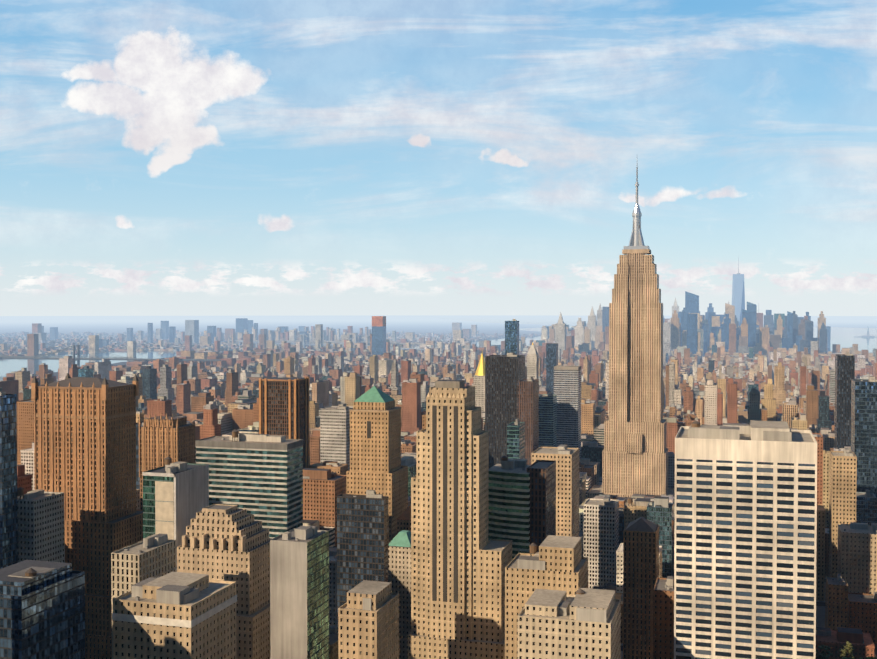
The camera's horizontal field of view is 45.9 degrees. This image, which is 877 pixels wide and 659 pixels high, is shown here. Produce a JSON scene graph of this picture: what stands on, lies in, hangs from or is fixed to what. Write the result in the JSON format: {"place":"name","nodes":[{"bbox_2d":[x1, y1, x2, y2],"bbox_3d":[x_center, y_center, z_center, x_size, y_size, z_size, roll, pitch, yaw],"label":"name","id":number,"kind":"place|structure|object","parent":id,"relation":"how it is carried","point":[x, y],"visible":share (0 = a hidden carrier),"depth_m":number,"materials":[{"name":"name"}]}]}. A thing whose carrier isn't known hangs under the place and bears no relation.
{"place":"outdoors","nodes":[
{"label":"outdoors","id":0,"kind":"place"},
{"bbox_2d":[261,379,307,467],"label":"skyscraper","id":1,"kind":"structure","parent":0,"point":[277,408],"depth_m":1007.24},
{"bbox_2d":[0,315,876,656],"bbox_3d":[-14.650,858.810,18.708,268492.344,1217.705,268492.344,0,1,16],"label":"ground","id":2,"kind":"structure","parent":0,"point":[396,323],"depth_m":16915.49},
{"bbox_2d":[0,388,17,568],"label":"dark glass tower","id":3,"kind":"structure","parent":2,"relation":"on","point":[8,493],"depth_m":630.05,"materials":[{"name":"blue glass"}]},
{"bbox_2d":[17,487,64,562],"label":"grey box","id":4,"kind":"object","parent":2,"relation":"on","point":[40,525],"visible":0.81,"depth_m":654.74,"materials":[{"name":"grey concrete"}]},
{"bbox_2d":[0,560,84,658],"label":"dark glass","id":5,"kind":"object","parent":2,"relation":"on","point":[42,609],"visible":1,"depth_m":417.23,"materials":[{"name":"blue glass"}]},
{"bbox_2d":[36,386,142,658],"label":"brown brick tower","id":6,"kind":"structure","parent":2,"relation":"on","point":[91,545],"depth_m":693.13,"materials":[{"name":"brown brick"}]},
{"bbox_2d":[31,373,138,521],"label":"brown brick tower trim","id":7,"kind":"structure","parent":6,"relation":"attached to","point":[105,385],"depth_m":696.23,"materials":[{"name":"brown brick"}]},
{"bbox_2d":[0,343,220,368],"bbox_3d":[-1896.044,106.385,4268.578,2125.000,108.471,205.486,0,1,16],"label":"bridge","id":8,"kind":"structure","parent":2,"relation":"on","point":[78,359],"depth_m":4164.47,"materials":[{"name":"grey metal"}]},
{"bbox_2d":[136,421,143,488],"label":"glass building","id":9,"kind":"structure","parent":2,"relation":"on","point":[137,458],"depth_m":877.92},
{"bbox_2d":[111,533,175,658],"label":"building","id":10,"kind":"structure","parent":2,"relation":"on","point":[154,555],"depth_m":510.80,"materials":[{"name":"beige stone"}]},
{"bbox_2d":[140,416,194,509],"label":"building","id":11,"kind":"structure","parent":2,"relation":"on","point":[186,442],"depth_m":830.16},
{"bbox_2d":[138,413,178,476],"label":"building piers","id":12,"kind":"structure","parent":11,"relation":"attached to","point":[158,425],"depth_m":826.94,"materials":[{"name":"brown brick"}]},
{"bbox_2d":[113,572,235,658],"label":"cream block","id":13,"kind":"structure","parent":2,"relation":"on","point":[181,596],"depth_m":439.42,"materials":[{"name":"beige stone"}]},
{"bbox_2d":[112,595,236,627],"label":"ledge","id":14,"kind":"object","parent":13,"relation":"attached to","point":[174,622],"depth_m":436.83,"materials":[{"name":"beige stone"}]},
{"bbox_2d":[143,457,208,571],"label":"office building","id":15,"kind":"structure","parent":2,"relation":"on","point":[192,489],"depth_m":615.42,"materials":[{"name":"grey concrete"}]},
{"bbox_2d":[142,472,175,539],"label":"building wall","id":16,"kind":"structure","parent":15,"relation":"attached to","point":[165,507],"depth_m":607.42,"materials":[{"name":"beige concrete"}]},
{"bbox_2d":[177,504,272,658],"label":"building","id":17,"kind":"structure","parent":2,"relation":"on","point":[247,570],"depth_m":567.66,"materials":[{"name":"beige stone"}]},
{"bbox_2d":[183,533,245,551],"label":"stepped deco tower trim","id":18,"kind":"structure","parent":17,"relation":"attached to","point":[233,537],"depth_m":565.02,"materials":[{"name":"beige stone"}]},
{"bbox_2d":[195,429,302,537],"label":"office building","id":19,"kind":"structure","parent":2,"relation":"on","point":[259,477],"depth_m":704.67,"materials":[{"name":"white concrete"}]},
{"bbox_2d":[0,326,540,356],"bbox_3d":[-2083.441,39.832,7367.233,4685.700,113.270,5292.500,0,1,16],"label":"city blocks","id":20,"kind":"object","parent":2,"relation":"on","point":[13,344],"visible":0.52,"depth_m":7049.62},
{"bbox_2d":[259,377,309,467],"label":"copper fin tower trim","id":21,"kind":"structure","parent":2,"relation":"on","point":[289,380],"depth_m":1008.52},
{"bbox_2d":[270,526,328,658],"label":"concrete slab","id":22,"kind":"object","parent":2,"relation":"on","point":[299,592],"visible":1,"depth_m":526.25,"materials":[{"name":"grey concrete"}]},
{"bbox_2d":[238,333,424,352],"bbox_3d":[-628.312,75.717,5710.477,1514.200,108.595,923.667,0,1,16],"label":"buildings","id":23,"kind":"structure","parent":2,"relation":"on","point":[313,344],"depth_m":5772.34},
{"bbox_2d":[229,334,436,348],"bbox_3d":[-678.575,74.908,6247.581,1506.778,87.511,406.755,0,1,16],"label":"buildings","id":24,"kind":"structure","parent":2,"relation":"on","point":[367,341],"depth_m":6193.28,"materials":[{"name":"grey concrete"}]},
{"bbox_2d":[320,403,352,469],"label":"office building","id":25,"kind":"structure","parent":2,"relation":"on","point":[334,433],"depth_m":1105.63,"materials":[{"name":"white concrete"}]},
{"bbox_2d":[337,490,388,628],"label":"office building","id":26,"kind":"structure","parent":2,"relation":"on","point":[362,537],"depth_m":654.38,"materials":[{"name":"grey glass"}]},
{"bbox_2d":[338,580,398,658],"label":"beige block","id":27,"kind":"structure","parent":2,"relation":"on","point":[368,619],"depth_m":476.43,"materials":[{"name":"beige stone"}]},
{"bbox_2d":[346,400,407,541],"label":"green pyramid tower","id":28,"kind":"structure","parent":2,"relation":"on","point":[375,464],"depth_m":803.85,"materials":[{"name":"stone"}]},
{"bbox_2d":[349,386,400,437],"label":"green pyramid tower trim","id":29,"kind":"structure","parent":28,"relation":"attached to","point":[374,394],"depth_m":808.37,"materials":[{"name":"green metal"}]},
{"bbox_2d":[389,541,410,658],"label":"building","id":30,"kind":"structure","parent":2,"relation":"on","point":[399,568],"depth_m":703.78,"materials":[{"name":"beige stone"}]},
{"bbox_2d":[389,530,410,546],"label":"green roof","id":31,"kind":"structure","parent":30,"relation":"attached to","point":[402,538],"depth_m":709.26,"materials":[{"name":"green metal"}]},
{"bbox_2d":[397,519,410,533],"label":"building","id":32,"kind":"structure","parent":2,"relation":"on","point":[403,525],"depth_m":764.24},
{"bbox_2d":[397,505,410,519],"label":"building","id":33,"kind":"structure","parent":32,"relation":"attached to","point":[405,514],"depth_m":767.45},
{"bbox_2d":[27,296,830,394],"bbox_3d":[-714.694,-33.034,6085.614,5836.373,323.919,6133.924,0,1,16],"label":"distant skyline","id":34,"kind":"structure","parent":2,"relation":"on","point":[689,318],"depth_m":5261.14,"materials":[{"name":"concrete"}]},
{"bbox_2d":[557,291,811,323],"bbox_3d":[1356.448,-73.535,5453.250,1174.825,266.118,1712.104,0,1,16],"label":"distant skyline tops","id":35,"kind":"object","parent":34,"relation":"attached to","point":[560,320],"visible":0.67,"depth_m":5356.81,"materials":[{"name":"grey"}]},
{"bbox_2d":[732,257,758,325],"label":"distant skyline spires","id":36,"kind":"object","parent":34,"relation":"attached to","point":[738,295],"visible":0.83,"depth_m":5827.15,"materials":[{"name":"blue glass"}]},
{"bbox_2d":[17,378,874,658],"bbox_3d":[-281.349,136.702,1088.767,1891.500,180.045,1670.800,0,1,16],"label":"city blocks","id":37,"kind":"structure","parent":2,"relation":"on","point":[324,484],"depth_m":1012.40,"materials":[{"name":"brown brick"}]},
{"bbox_2d":[408,380,511,658],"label":"skyscraper","id":38,"kind":"structure","parent":2,"relation":"on","point":[470,624],"depth_m":613.67,"materials":[{"name":"beige stone"}]},
{"bbox_2d":[427,392,463,602],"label":"beige tower trim","id":39,"kind":"structure","parent":38,"relation":"attached to","point":[434,502],"depth_m":614.20,"materials":[{"name":"beige stone"}]},
{"bbox_2d":[81,316,876,374],"bbox_3d":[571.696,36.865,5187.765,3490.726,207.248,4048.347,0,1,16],"label":"city blocks","id":40,"kind":"structure","parent":2,"relation":"on","point":[454,353],"depth_m":4498.04,"materials":[{"name":"concrete"}]},
{"bbox_2d":[485,352,524,468],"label":"dark tower","id":41,"kind":"structure","parent":2,"relation":"on","point":[504,374],"depth_m":1351.71,"materials":[{"name":"black glass"}]},
{"bbox_2d":[507,418,524,458],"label":"glass building","id":42,"kind":"structure","parent":2,"relation":"on","point":[516,440],"depth_m":901.44,"materials":[{"name":"teal glass"}]},
{"bbox_2d":[488,455,555,558],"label":"office building","id":43,"kind":"structure","parent":2,"relation":"on","point":[522,505],"depth_m":642.50,"materials":[{"name":"glass"}]},
{"bbox_2d":[518,377,538,464],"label":"skyscraper","id":44,"kind":"structure","parent":2,"relation":"on","point":[528,401],"depth_m":1300.58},
{"bbox_2d":[527,354,538,378],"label":"clock tower","id":45,"kind":"structure","parent":2,"relation":"on","point":[532,365],"depth_m":2098.40,"materials":[{"name":"stone"}]},
{"bbox_2d":[528,345,537,354],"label":"building roof","id":46,"kind":"structure","parent":45,"relation":"attached to","point":[532,350],"depth_m":2101.27,"materials":[{"name":"beige stone"}]},
{"bbox_2d":[505,535,587,658],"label":"beige block","id":47,"kind":"structure","parent":2,"relation":"on","point":[560,563],"depth_m":565.33,"materials":[{"name":"beige stone"}]},
{"bbox_2d":[539,392,556,446],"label":"skyscraper","id":48,"kind":"structure","parent":2,"relation":"on","point":[548,420],"depth_m":1440.42,"materials":[{"name":"blue glass"}]},
{"bbox_2d":[531,444,578,536],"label":"beige block","id":49,"kind":"structure","parent":2,"relation":"on","point":[564,457],"depth_m":819.51,"materials":[{"name":"beige stone"}]},
{"bbox_2d":[554,366,580,457],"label":"skyscraper","id":50,"kind":"structure","parent":2,"relation":"on","point":[567,385],"depth_m":1478.56,"materials":[{"name":"grey concrete"}]},
{"bbox_2d":[518,588,620,658],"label":"office building","id":51,"kind":"structure","parent":2,"relation":"on","point":[583,623],"depth_m":474.74,"materials":[{"name":"beige stone"}]},
{"bbox_2d":[583,497,618,588],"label":"high-rise building","id":52,"kind":"structure","parent":2,"relation":"on","point":[601,531],"depth_m":901.33,"materials":[{"name":"white concrete"}]},
{"bbox_2d":[623,523,658,658],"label":"high-rise building","id":53,"kind":"structure","parent":2,"relation":"on","point":[640,562],"depth_m":701.04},
{"bbox_2d":[625,517,656,531],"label":"roof","id":54,"kind":"structure","parent":53,"relation":"on","point":[641,524],"depth_m":705.49,"materials":[{"name":"grey metal"}]},
{"bbox_2d":[653,576,673,658],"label":"brown block","id":55,"kind":"structure","parent":2,"relation":"on","point":[663,619],"depth_m":621.40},
{"bbox_2d":[674,420,816,658],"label":"white grid tower","id":56,"kind":"structure","parent":2,"relation":"on","point":[745,533],"depth_m":500.44,"materials":[{"name":"white concrete"}]},
{"bbox_2d":[825,574,847,629],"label":"brick block","id":57,"kind":"structure","parent":2,"relation":"on","point":[836,601],"depth_m":774.49,"materials":[{"name":"brown brick"}]},
{"bbox_2d":[829,448,856,575],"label":"tan tower","id":58,"kind":"structure","parent":2,"relation":"on","point":[842,484],"depth_m":856.53,"materials":[{"name":"beige stone"}]},
{"bbox_2d":[834,352,854,448],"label":"black tower","id":59,"kind":"structure","parent":2,"relation":"on","point":[844,369],"depth_m":1390.81,"materials":[{"name":"black glass"}]},
{"bbox_2d":[837,522,876,593],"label":"cream block","id":60,"kind":"structure","parent":2,"relation":"on","point":[857,556],"depth_m":809.25,"materials":[{"name":"beige stone"}]},
{"bbox_2d":[848,592,876,643],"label":"brick block","id":61,"kind":"structure","parent":2,"relation":"on","point":[862,611],"depth_m":771.82,"materials":[{"name":"brown brick"}]},
{"bbox_2d":[851,376,876,522],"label":"glass high-rise","id":62,"kind":"structure","parent":2,"relation":"on","point":[864,420],"depth_m":993.99,"materials":[{"name":"blue glass"}]},
{"bbox_2d":[0,316,876,380],"bbox_3d":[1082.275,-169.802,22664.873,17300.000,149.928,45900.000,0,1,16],"label":"water","id":63,"kind":"structure","parent":0,"point":[844,337],"depth_m":7586.28,"materials":[{"name":"blue liquid"}]},
{"bbox_2d":[0,0,876,315],"label":"sky","id":64,"kind":"structure","parent":0,"point":[158,157],"materials":[{"name":"blue"}]},
{"bbox_2d":[56,370,876,658],"bbox_3d":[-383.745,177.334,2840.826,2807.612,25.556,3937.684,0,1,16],"label":"trees","id":65,"kind":"object","parent":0,"point":[824,655],"depth_m":701.59,"materials":[{"name":"green plant"}]},
{"bbox_2d":[57,379,875,658],"bbox_3d":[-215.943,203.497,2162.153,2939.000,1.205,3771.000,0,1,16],"label":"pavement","id":66,"kind":"structure","parent":0,"point":[820,616],"depth_m":838.62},
{"bbox_2d":[0,353,876,432],"bbox_3d":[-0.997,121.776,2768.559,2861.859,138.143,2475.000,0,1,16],"label":"city blocks","id":67,"kind":"structure","parent":66,"relation":"on","point":[191,390],"depth_m":2488.14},
{"bbox_2d":[505,319,518,354],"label":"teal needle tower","id":68,"kind":"structure","parent":66,"relation":"on","point":[511,336],"depth_m":2148.22,"materials":[{"name":"blue glass"}]},
{"bbox_2d":[856,489,876,524],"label":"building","id":69,"kind":"structure","parent":66,"relation":"on","point":[866,506],"depth_m":895.53,"materials":[{"name":"blue glass"}]},
{"bbox_2d":[473,353,484,411],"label":"gold pyramid tower","id":70,"kind":"structure","parent":0,"point":[479,383],"depth_m":1871.97,"materials":[{"name":"stone"}]},
{"bbox_2d":[587,167,674,498],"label":"skyscraper","id":71,"kind":"structure","parent":0,"point":[635,451],"depth_m":1303.47,"materials":[{"name":"beige stone"}]},
{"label":"liberty island ground","id":72,"kind":"structure","parent":0,"visible":0},
{"bbox_2d":[861,326,874,336],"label":"statue of liberty","id":73,"kind":"object","parent":72,"relation":"on","point":[867,335],"visible":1,"depth_m":8762.54,"materials":[{"name":"teal metal"}]}
]}

